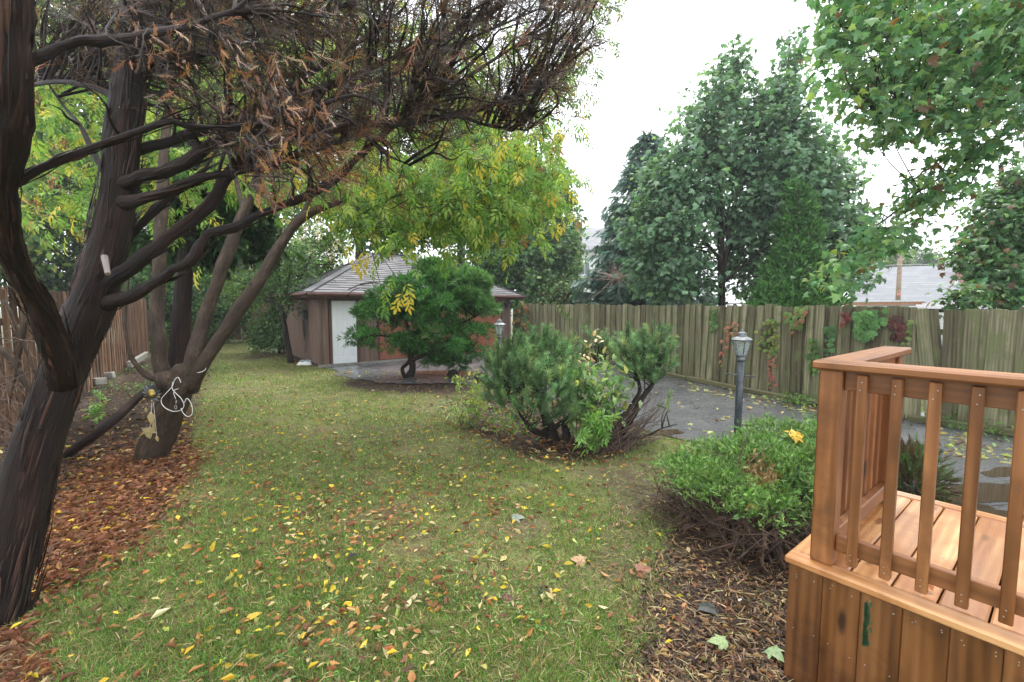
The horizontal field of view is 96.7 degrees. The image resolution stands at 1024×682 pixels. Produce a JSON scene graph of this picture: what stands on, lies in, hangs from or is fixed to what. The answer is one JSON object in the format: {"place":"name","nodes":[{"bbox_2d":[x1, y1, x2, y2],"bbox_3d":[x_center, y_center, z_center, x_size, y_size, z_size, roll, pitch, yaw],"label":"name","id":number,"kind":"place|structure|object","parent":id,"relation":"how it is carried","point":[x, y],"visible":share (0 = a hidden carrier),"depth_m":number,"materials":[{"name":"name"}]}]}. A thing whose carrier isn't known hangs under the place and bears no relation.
{"place":"outdoors","nodes":[
{"label":"outdoors","id":0,"kind":"place"},
{"bbox_2d":[0,308,512,350],"bbox_3d":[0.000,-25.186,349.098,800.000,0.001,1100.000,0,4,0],"label":"ground","id":1,"kind":"structure","parent":0,"point":[241,331],"depth_m":35.73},
{"bbox_2d":[0,0,148,346],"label":"broadleaf tree","id":2,"kind":"object","parent":1,"relation":"on","point":[32,241],"visible":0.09,"depth_m":17.93,"materials":[{"name":"green plant"}]},
{"bbox_2d":[4,243,150,333],"bbox_3d":[-18.282,-2.539,20.157,5.598,5.648,5.034,0,4,0],"label":"hedge shrub","id":3,"kind":"object","parent":1,"relation":"on","point":[56,284],"visible":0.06,"depth_m":19.05,"materials":[{"name":"green plant"}]},
{"bbox_2d":[35,0,247,273],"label":"broadleaf tree","id":4,"kind":"object","parent":1,"relation":"on","point":[93,169],"visible":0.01,"depth_m":19.67,"materials":[{"name":"green plant"}]},
{"bbox_2d":[156,14,324,248],"bbox_3d":[-15.274,-10.817,26.338,11.589,22.033,10.080,0,4,0],"label":"broadleaf tree","id":5,"kind":"object","parent":1,"relation":"on","point":[297,212],"visible":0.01,"depth_m":24.76,"materials":[{"name":"green plant"}]},
{"bbox_2d":[243,1,479,259],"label":"broadleaf tree","id":6,"kind":"object","parent":1,"relation":"on","point":[365,246],"visible":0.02,"depth_m":25.28,"materials":[{"name":"green plant"}]},
{"bbox_2d":[376,37,528,267],"bbox_3d":[-3.078,-8.688,27.042,10.190,17.814,8.222,0,4,0],"label":"broadleaf tree","id":7,"kind":"object","parent":1,"relation":"on","point":[462,249],"visible":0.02,"depth_m":26.78,"materials":[{"name":"green plant"}]},
{"bbox_2d":[566,225,615,303],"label":"white house","id":8,"kind":"structure","parent":1,"relation":"on","point":[591,242],"depth_m":35.85,"materials":[{"name":"paint"}]},
{"bbox_2d":[838,300,925,306],"bbox_3d":[16.192,-0.830,20.822,3.074,2.038,2.900,2,5,19],"label":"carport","id":9,"kind":"object","parent":1,"relation":"on","point":[898,302],"visible":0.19,"depth_m":19.29,"materials":[{"name":"white wood"}]},
{"bbox_2d":[874,247,921,266],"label":"distant tree","id":10,"kind":"object","parent":1,"relation":"on","point":[904,261],"visible":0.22,"depth_m":48.39,"materials":[{"name":"green plant"}]},
{"bbox_2d":[895,254,902,305],"bbox_3d":[22.433,-3.232,26.599,1.214,5.939,0.314,-2,5,-28],"label":"utility pole","id":11,"kind":"object","parent":1,"relation":"on","point":[899,279],"visible":0.4,"depth_m":26.72,"materials":[{"name":"brown wood"}]},
{"bbox_2d":[851,265,968,306],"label":"white house","id":12,"kind":"structure","parent":1,"relation":"on","point":[918,282],"depth_m":32.35,"materials":[{"name":"paint"}]},
{"bbox_2d":[910,244,948,265],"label":"distant tree","id":13,"kind":"object","parent":1,"relation":"on","point":[921,256],"visible":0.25,"depth_m":50.64,"materials":[{"name":"green plant"}]},
{"bbox_2d":[0,339,1004,681],"bbox_3d":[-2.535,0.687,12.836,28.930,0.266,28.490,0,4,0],"label":"lawn","id":14,"kind":"structure","parent":0,"point":[448,389],"depth_m":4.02,"materials":[{"name":"green plant"}]},
{"bbox_2d":[0,282,85,473],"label":"dead thicket","id":15,"kind":"object","parent":14,"relation":"on","point":[12,361],"visible":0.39,"depth_m":4.20,"materials":[{"name":"brown plant"}]},
{"bbox_2d":[0,286,149,443],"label":"board fence","id":16,"kind":"object","parent":14,"relation":"on","point":[137,326],"visible":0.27,"depth_m":9.11,"materials":[{"name":"brown wood"}]},
{"bbox_2d":[89,377,106,385],"bbox_3d":[-8.412,0.821,9.212,0.340,0.150,0.200,-4,-3,23],"label":"concrete block","id":17,"kind":"object","parent":14,"relation":"on","point":[100,381],"depth_m":9.13,"materials":[{"name":"grey concrete"}]},
{"bbox_2d":[62,388,143,458],"bbox_3d":[-4.557,0.992,5.215,1.346,0.838,0.652,3,5,33],"label":"fallen pole","id":18,"kind":"object","parent":14,"relation":"on","point":[114,419],"visible":0.88,"depth_m":4.82,"materials":[{"name":"brown wood"}]},
{"bbox_2d":[92,371,115,378],"bbox_3d":[-8.888,0.766,9.921,0.340,0.150,0.200,-9,3,-28],"label":"concrete block","id":19,"kind":"object","parent":14,"relation":"on","point":[109,375],"depth_m":9.88,"materials":[{"name":"grey concrete"}]},
{"bbox_2d":[0,366,211,492],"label":"bed litter","id":20,"kind":"object","parent":14,"relation":"on","point":[81,455],"visible":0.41,"depth_m":6.19,"materials":[{"name":"brown plant"}]},
{"bbox_2d":[0,388,274,681],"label":"leaf litter","id":21,"kind":"object","parent":14,"relation":"on","point":[84,554],"visible":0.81,"depth_m":3.75,"materials":[{"name":"brown plant"}]},
{"bbox_2d":[83,390,110,423],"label":"sapling","id":22,"kind":"object","parent":21,"relation":"on","point":[94,410],"visible":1,"depth_m":4.25,"materials":[{"name":"green plant"}]},
{"bbox_2d":[82,380,219,398],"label":"groundcover","id":23,"kind":"object","parent":14,"relation":"on","point":[146,381],"visible":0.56,"depth_m":9.43,"materials":[{"name":"green plant"}]},
{"bbox_2d":[121,226,232,351],"bbox_3d":[-13.850,-2.103,18.148,4.484,5.932,5.086,-4,6,-43],"label":"dark shrub","id":24,"kind":"object","parent":14,"relation":"on","point":[146,275],"visible":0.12,"depth_m":17.62,"materials":[{"name":"green plant"}]},
{"bbox_2d":[89,41,304,367],"bbox_3d":[-5.474,-2.100,8.018,3.095,5.950,2.062,-1,5,-12],"label":"evergreen tree","id":25,"kind":"object","parent":14,"relation":"on","point":[262,236],"visible":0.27,"depth_m":7.63,"materials":[{"name":"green plant"}]},
{"bbox_2d":[169,304,269,340],"bbox_3d":[-12.297,-1.026,23.595,10.940,1.800,0.038,-2,5,-29],"label":"shrub","id":26,"kind":"object","parent":14,"relation":"on","point":[237,332],"visible":0.03,"depth_m":22.98,"materials":[{"name":"green plant"}]},
{"bbox_2d":[190,268,262,343],"bbox_3d":[-14.109,-1.858,21.317,3.630,5.411,4.196,2,5,20],"label":"dark shrub","id":27,"kind":"object","parent":14,"relation":"on","point":[216,321],"visible":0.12,"depth_m":21.25,"materials":[{"name":"green plant"}]},
{"bbox_2d":[239,299,284,353],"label":"dense shrub","id":28,"kind":"object","parent":14,"relation":"on","point":[268,327],"visible":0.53,"depth_m":17.07,"materials":[{"name":"green plant"}]},
{"bbox_2d":[222,233,328,362],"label":"tree","id":29,"kind":"object","parent":14,"relation":"on","point":[282,305],"visible":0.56,"depth_m":13.94,"materials":[{"name":"green plant"}]},
{"bbox_2d":[210,212,358,353],"bbox_3d":[-8.288,-2.085,16.874,5.183,5.251,2.967,0,4,0],"label":"panicle hydrangea","id":30,"kind":"object","parent":14,"relation":"on","point":[332,245],"visible":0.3,"depth_m":16.47,"materials":[{"name":"green plant"}]},
{"bbox_2d":[297,359,313,364],"bbox_3d":[-6.337,0.645,13.964,0.460,0.156,0.460,-1,11,-11],"label":"soil bag","id":31,"kind":"object","parent":14,"relation":"on","point":[306,362],"visible":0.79,"depth_m":13.82,"materials":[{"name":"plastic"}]},
{"bbox_2d":[0,0,641,627],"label":"cedar tree","id":32,"kind":"object","parent":14,"relation":"on","point":[70,336],"visible":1,"depth_m":2.76,"materials":[{"name":"brown plant"}]},
{"bbox_2d":[18,0,627,461],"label":"boxelder tree","id":33,"kind":"object","parent":14,"relation":"on","point":[514,192],"visible":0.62,"depth_m":5.71,"materials":[{"name":"green plant"}]},
{"bbox_2d":[141,380,161,440],"bbox_3d":[-3.959,0.782,5.051,0.197,0.679,0.222,3,5,35],"label":"sun ornament","id":34,"kind":"object","parent":33,"relation":"hanging from","point":[152,393],"visible":0.99,"depth_m":5.02,"materials":[{"name":"gold metal"}]},
{"bbox_2d":[161,369,205,416],"bbox_3d":[-3.584,0.565,4.954,0.447,0.518,0.133,-2,5,-20],"label":"looped white rope","id":35,"kind":"object","parent":33,"relation":"hanging from","point":[179,396],"visible":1,"depth_m":4.94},
{"bbox_2d":[264,252,525,367],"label":"garage","id":36,"kind":"structure","parent":14,"relation":"on","point":[330,319],"depth_m":14.10,"materials":[{"name":"wood"}]},
{"bbox_2d":[301,310,307,349],"bbox_3d":[-6.493,-0.309,14.230,0.160,1.322,0.310,-3,6,-37],"label":"cable coil","id":37,"kind":"object","parent":36,"relation":"hanging from","point":[304,315],"visible":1,"depth_m":14.14,"materials":[{"name":"black paint"}]},
{"bbox_2d":[331,301,356,363],"bbox_3d":[-5.038,-0.277,13.675,0.721,1.900,0.059,-3,6,-37],"label":"door","id":38,"kind":"structure","parent":36,"relation":"in","point":[341,319],"depth_m":13.61,"materials":[{"name":"white paint"}]},
{"bbox_2d":[379,301,500,359],"bbox_3d":[-2.321,-0.453,15.809,4.761,1.872,0.051,-3,6,-37],"label":"garage door","id":39,"kind":"structure","parent":36,"relation":"in","point":[383,355],"depth_m":16.17,"materials":[{"name":"red paint"}]},
{"bbox_2d":[10,362,784,681],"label":"fallen leaves","id":40,"kind":"object","parent":14,"relation":"on","point":[390,648],"depth_m":3.23,"materials":[{"name":"yellow plant"}]},
{"bbox_2d":[432,395,469,420],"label":"iris clump","id":41,"kind":"object","parent":14,"relation":"on","point":[452,407],"visible":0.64,"depth_m":7.28,"materials":[{"name":"green plant"}]},
{"bbox_2d":[0,374,922,681],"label":"thatch","id":42,"kind":"object","parent":14,"relation":"on","point":[454,592],"visible":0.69,"depth_m":2.70,"materials":[{"name":"dry grass"}]},
{"bbox_2d":[444,368,492,424],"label":"perennial","id":43,"kind":"object","parent":14,"relation":"on","point":[470,392],"visible":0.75,"depth_m":6.97,"materials":[{"name":"green plant"}]},
{"bbox_2d":[439,385,523,436],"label":"undergrowth","id":44,"kind":"object","parent":14,"relation":"on","point":[475,420],"visible":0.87,"depth_m":6.51,"materials":[{"name":"green plant"}]},
{"bbox_2d":[491,317,505,382],"bbox_3d":[-0.259,0.297,9.280,0.272,1.578,0.260,-2,5,-19],"label":"lamp post","id":45,"kind":"object","parent":14,"relation":"on","point":[499,325],"visible":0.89,"depth_m":9.19,"materials":[{"name":"black paint"}]},
{"bbox_2d":[501,591,515,604],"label":"fallen leaf","id":46,"kind":"object","parent":14,"relation":"on","point":[505,596],"visible":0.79,"depth_m":2.75,"materials":[{"name":"brown plant"}]},
{"bbox_2d":[513,307,523,341],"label":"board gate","id":47,"kind":"structure","parent":14,"relation":"on","point":[517,324],"depth_m":19.04,"materials":[{"name":"brown wood"}]},
{"bbox_2d":[454,156,592,315],"bbox_3d":[0.531,-4.275,20.962,6.569,8.986,5.831,0,4,0],"label":"maple tree","id":48,"kind":"object","parent":14,"relation":"on","point":[538,270],"visible":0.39,"depth_m":19.74,"materials":[{"name":"green plant"}]},
{"bbox_2d":[505,405,546,439],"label":"weed","id":49,"kind":"object","parent":14,"relation":"on","point":[526,426],"visible":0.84,"depth_m":5.96,"materials":[{"name":"green plant"}]},
{"bbox_2d":[469,320,603,442],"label":"mountain pine","id":50,"kind":"object","parent":14,"relation":"on","point":[529,368],"visible":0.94,"depth_m":5.77,"materials":[{"name":"green plant"}]},
{"bbox_2d":[430,392,649,465],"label":"pine bed litter","id":51,"kind":"object","parent":14,"relation":"on","point":[568,445],"visible":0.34,"depth_m":5.96,"materials":[{"name":"brown plant"}]},
{"bbox_2d":[527,272,586,304],"bbox_3d":[2.003,-1.345,19.356,3.082,3.304,1.976,0,4,0],"label":"ivy mound","id":52,"kind":"object","parent":14,"relation":"on","point":[562,297],"visible":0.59,"depth_m":18.99,"materials":[{"name":"green plant"}]},
{"bbox_2d":[322,378,796,681],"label":"mulch litter","id":53,"kind":"object","parent":14,"relation":"on","point":[742,630],"visible":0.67,"depth_m":2.54,"materials":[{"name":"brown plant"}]},
{"bbox_2d":[695,601,718,615],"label":"fallen leaf","id":54,"kind":"object","parent":53,"relation":"on","point":[707,607],"visible":1,"depth_m":2.67,"materials":[{"name":"grey plant"}]},
{"bbox_2d":[707,633,729,651],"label":"fallen leaf","id":55,"kind":"object","parent":53,"relation":"on","point":[721,642],"visible":1,"depth_m":2.40,"materials":[{"name":"plant"}]},
{"bbox_2d":[762,645,783,661],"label":"fallen leaf","id":56,"kind":"object","parent":53,"relation":"on","point":[774,651],"visible":0.93,"depth_m":2.32,"materials":[{"name":"green plant"}]},
{"bbox_2d":[570,554,586,566],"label":"fallen leaf","id":57,"kind":"object","parent":14,"relation":"on","point":[579,557],"visible":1,"depth_m":3.16,"materials":[{"name":"beige plant"}]},
{"bbox_2d":[573,329,603,419],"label":"withered stalk","id":58,"kind":"object","parent":14,"relation":"on","point":[595,340],"visible":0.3,"depth_m":6.22,"materials":[{"name":"beige plant"}]},
{"bbox_2d":[560,324,619,411],"bbox_3d":[1.128,0.515,6.835,1.148,1.597,0.615,0,4,0],"label":"shrub","id":59,"kind":"object","parent":14,"relation":"on","point":[599,348],"visible":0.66,"depth_m":6.76,"materials":[{"name":"green plant"}]},
{"bbox_2d":[543,340,647,447],"bbox_3d":[1.063,0.678,5.938,1.412,1.374,0.924,1,5,11],"label":"broadleaf plant","id":60,"kind":"object","parent":14,"relation":"on","point":[589,378],"visible":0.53,"depth_m":5.76,"materials":[{"name":"green plant"}]},
{"bbox_2d":[573,405,621,456],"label":"seedling","id":61,"kind":"object","parent":14,"relation":"on","point":[601,431],"visible":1,"depth_m":5.37,"materials":[{"name":"green plant"}]},
{"bbox_2d":[582,383,673,454],"bbox_3d":[1.528,0.953,5.833,1.325,0.888,0.706,0,4,0],"label":"bare thicket","id":62,"kind":"object","parent":14,"relation":"on","point":[614,444],"visible":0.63,"depth_m":5.71,"materials":[{"name":"brown plant"}]},
{"bbox_2d":[633,562,651,576],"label":"fallen leaf","id":63,"kind":"object","parent":14,"relation":"on","point":[645,569],"visible":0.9,"depth_m":3.06,"materials":[{"name":"plant"}]},
{"bbox_2d":[563,128,726,338],"bbox_3d":[4.820,-3.289,17.374,7.170,9.153,7.487,0,4,0],"label":"blue spruce","id":64,"kind":"object","parent":14,"relation":"on","point":[600,282],"visible":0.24,"depth_m":16.80,"materials":[{"name":"green plant"}]},
{"bbox_2d":[608,319,681,444],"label":"mountain pine","id":65,"kind":"object","parent":14,"relation":"on","point":[647,357],"visible":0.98,"depth_m":5.80,"materials":[{"name":"green plant"}]},
{"bbox_2d":[625,412,816,567],"bbox_3d":[2.275,1.144,4.008,2.542,0.909,1.815,-4,6,-39],"label":"spreading juniper","id":66,"kind":"object","parent":14,"relation":"on","point":[778,495],"visible":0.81,"depth_m":3.64,"materials":[{"name":"green plant"}]},
{"bbox_2d":[785,429,804,443],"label":"fallen leaf","id":67,"kind":"object","parent":66,"relation":"on","point":[794,434],"visible":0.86,"depth_m":4.08,"materials":[{"name":"yellow plant"}]},
{"bbox_2d":[609,26,891,306],"bbox_3d":[6.891,-3.841,13.501,7.860,10.193,4.126,0,4,0],"label":"maple tree","id":68,"kind":"object","parent":14,"relation":"on","point":[769,144],"visible":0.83,"depth_m":12.72,"materials":[{"name":"green plant"}]},
{"bbox_2d":[524,304,1023,427],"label":"board fence","id":69,"kind":"object","parent":14,"relation":"on","point":[984,340],"visible":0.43,"depth_m":8.56,"materials":[{"name":"brown wood"}]},
{"bbox_2d":[512,301,530,338],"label":"creeper","id":70,"kind":"object","parent":69,"relation":"attached to","point":[524,314],"visible":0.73,"depth_m":18.26,"materials":[{"name":"green plant"}]},
{"bbox_2d":[709,309,717,333],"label":"creeper","id":71,"kind":"object","parent":69,"relation":"attached to","point":[714,323],"visible":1,"depth_m":10.29,"materials":[{"name":"green plant"}]},
{"bbox_2d":[719,321,738,366],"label":"creeper","id":72,"kind":"object","parent":69,"relation":"attached to","point":[730,333],"visible":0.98,"depth_m":9.94,"materials":[{"name":"red plant"}]},
{"bbox_2d":[754,319,780,359],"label":"creeper","id":73,"kind":"object","parent":69,"relation":"attached to","point":[769,339],"visible":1,"depth_m":9.00,"materials":[{"name":"green plant"}]},
{"bbox_2d":[767,353,777,388],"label":"creeper","id":74,"kind":"object","parent":69,"relation":"attached to","point":[772,364],"visible":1,"depth_m":8.98,"materials":[{"name":"red plant"}]},
{"bbox_2d":[783,305,807,334],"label":"creeper","id":75,"kind":"object","parent":69,"relation":"attached to","point":[795,323],"visible":1,"depth_m":8.45,"materials":[{"name":"green plant"}]},
{"bbox_2d":[805,338,820,376],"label":"creeper","id":76,"kind":"object","parent":69,"relation":"attached to","point":[815,349],"visible":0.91,"depth_m":8.21,"materials":[{"name":"green plant"}]},
{"bbox_2d":[823,325,835,355],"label":"creeper","id":77,"kind":"object","parent":69,"relation":"attached to","point":[830,330],"visible":1,"depth_m":7.97,"materials":[{"name":"green plant"}]},
{"bbox_2d":[839,312,852,327],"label":"creeper","id":78,"kind":"object","parent":69,"relation":"attached to","point":[846,319],"visible":1,"depth_m":7.79,"materials":[{"name":"red plant"}]},
{"bbox_2d":[851,308,887,343],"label":"creeper","id":79,"kind":"object","parent":69,"relation":"attached to","point":[863,320],"visible":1,"depth_m":7.53,"materials":[{"name":"green plant"}]},
{"bbox_2d":[887,315,906,343],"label":"creeper","id":80,"kind":"object","parent":69,"relation":"attached to","point":[897,324],"visible":1,"depth_m":7.22,"materials":[{"name":"red plant"}]},
{"bbox_2d":[900,320,914,345],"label":"creeper","id":81,"kind":"object","parent":69,"relation":"attached to","point":[908,325],"visible":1,"depth_m":7.12,"materials":[{"name":"green plant"}]},
{"bbox_2d":[764,390,812,404],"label":"weed clump","id":82,"kind":"object","parent":14,"relation":"on","point":[792,399],"visible":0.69,"depth_m":8.31,"materials":[{"name":"green plant"}]},
{"bbox_2d":[739,175,852,307],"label":"arborvitae","id":83,"kind":"object","parent":14,"relation":"on","point":[797,244],"visible":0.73,"depth_m":11.52,"materials":[{"name":"green plant"}]},
{"bbox_2d":[775,392,817,407],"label":"weed clump","id":84,"kind":"object","parent":14,"relation":"on","point":[803,399],"visible":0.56,"depth_m":8.07,"materials":[{"name":"green plant"}]},
{"bbox_2d":[780,0,1023,302],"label":"maple tree","id":85,"kind":"object","parent":14,"relation":"on","point":[938,39],"visible":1,"depth_m":4.50,"materials":[{"name":"green plant"}]},
{"bbox_2d":[784,346,1023,681],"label":"wooden deck","id":86,"kind":"structure","parent":14,"relation":"on","point":[858,610],"depth_m":1.94,"materials":[{"name":"brown wood"}]},
{"bbox_2d":[924,155,1023,319],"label":"maple tree","id":87,"kind":"object","parent":14,"relation":"on","point":[992,255],"visible":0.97,"depth_m":8.11,"materials":[{"name":"green plant"}]},
{"bbox_2d":[0,0,1023,307],"label":"sky","id":88,"kind":"structure","parent":0,"point":[676,38],"materials":[{"name":"white"}]},
{"bbox_2d":[323,352,1023,619],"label":"driveway","id":89,"kind":"structure","parent":0,"point":[701,414],"depth_m":7.77,"materials":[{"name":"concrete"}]},
{"bbox_2d":[334,370,353,375],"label":"puddle","id":90,"kind":"object","parent":89,"relation":"on","point":[341,372],"visible":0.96,"depth_m":11.99,"materials":[{"name":"grey liquid"}]},
{"bbox_2d":[336,254,503,377],"bbox_3d":[-2.227,-0.586,11.338,4.164,3.182,2.940,0,4,0],"label":"juniper tree","id":91,"kind":"object","parent":89,"relation":"on","point":[464,286],"visible":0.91,"depth_m":10.95,"materials":[{"name":"green plant"}]},
{"bbox_2d":[415,370,484,374],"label":"puddle","id":92,"kind":"object","parent":89,"relation":"on","point":[436,372],"visible":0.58,"depth_m":12.17,"materials":[{"name":"grey liquid"}]},
{"bbox_2d":[643,370,685,379],"bbox_3d":[3.875,0.836,11.673,0.110,0.100,1.541,-2,6,-25],"label":"edging timber","id":93,"kind":"object","parent":89,"relation":"on","point":[677,376],"visible":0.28,"depth_m":11.24,"materials":[{"name":"brown wood"}]},
{"bbox_2d":[654,429,683,434],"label":"puddle","id":94,"kind":"object","parent":89,"relation":"on","point":[673,431],"visible":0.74,"depth_m":6.46,"materials":[{"name":"grey liquid"}]},
{"bbox_2d":[343,369,1012,463],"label":"drive leaves","id":95,"kind":"object","parent":89,"relation":"on","point":[949,445],"visible":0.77,"depth_m":6.39,"materials":[{"name":"yellow plant"}]},
{"bbox_2d":[686,376,735,390],"bbox_3d":[4.488,0.945,10.264,0.110,0.100,1.460,-2,5,-22],"label":"edging timber","id":96,"kind":"object","parent":89,"relation":"on","point":[712,383],"visible":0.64,"depth_m":10.18,"materials":[{"name":"brown wood"}]},
{"bbox_2d":[725,327,755,435],"bbox_3d":[2.931,0.587,5.857,0.266,1.525,0.262,-2,5,-27],"label":"lamp post","id":97,"kind":"object","parent":89,"relation":"on","point":[741,341],"visible":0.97,"depth_m":5.81,"materials":[{"name":"grey metal"}]},
{"bbox_2d":[743,387,817,405],"bbox_3d":[5.099,1.057,8.818,0.110,0.100,1.608,-2,5,-23],"label":"edging timber","id":98,"kind":"object","parent":89,"relation":"on","point":[759,392],"visible":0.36,"depth_m":8.85,"materials":[{"name":"brown wood"}]},
{"bbox_2d":[908,411,966,429],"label":"weed clump","id":99,"kind":"object","parent":89,"relation":"on","point":[949,419],"visible":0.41,"depth_m":6.69,"materials":[{"name":"green plant"}]},
{"bbox_2d":[897,433,1007,506],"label":"juniper","id":100,"kind":"object","parent":89,"relation":"on","point":[910,472],"visible":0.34,"depth_m":4.01,"materials":[{"name":"green plant"}]},
{"bbox_2d":[907,414,1013,436],"bbox_3d":[6.585,1.232,6.558,0.110,0.100,1.365,-3,5,-37],"label":"edging timber","id":101,"kind":"object","parent":89,"relation":"on","point":[946,423],"visible":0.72,"depth_m":6.60,"materials":[{"name":"brown wood"}]},
{"bbox_2d":[941,483,1009,502],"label":"puddle","id":102,"kind":"object","parent":89,"relation":"on","point":[991,492],"visible":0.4,"depth_m":4.33,"materials":[{"name":"grey liquid"}]},
{"bbox_2d":[950,416,1014,440],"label":"weed clump","id":103,"kind":"object","parent":89,"relation":"on","point":[993,430],"visible":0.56,"depth_m":6.24,"materials":[{"name":"green plant"}]},
{"bbox_2d":[981,467,1010,476],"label":"puddle","id":104,"kind":"object","parent":89,"relation":"on","point":[999,471],"visible":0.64,"depth_m":4.87,"materials":[{"name":"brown liquid"}]},
{"bbox_2d":[977,504,1023,518],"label":"puddle","id":105,"kind":"object","parent":89,"relation":"on","point":[991,510],"visible":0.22,"depth_m":3.97,"materials":[{"name":"grey liquid"}]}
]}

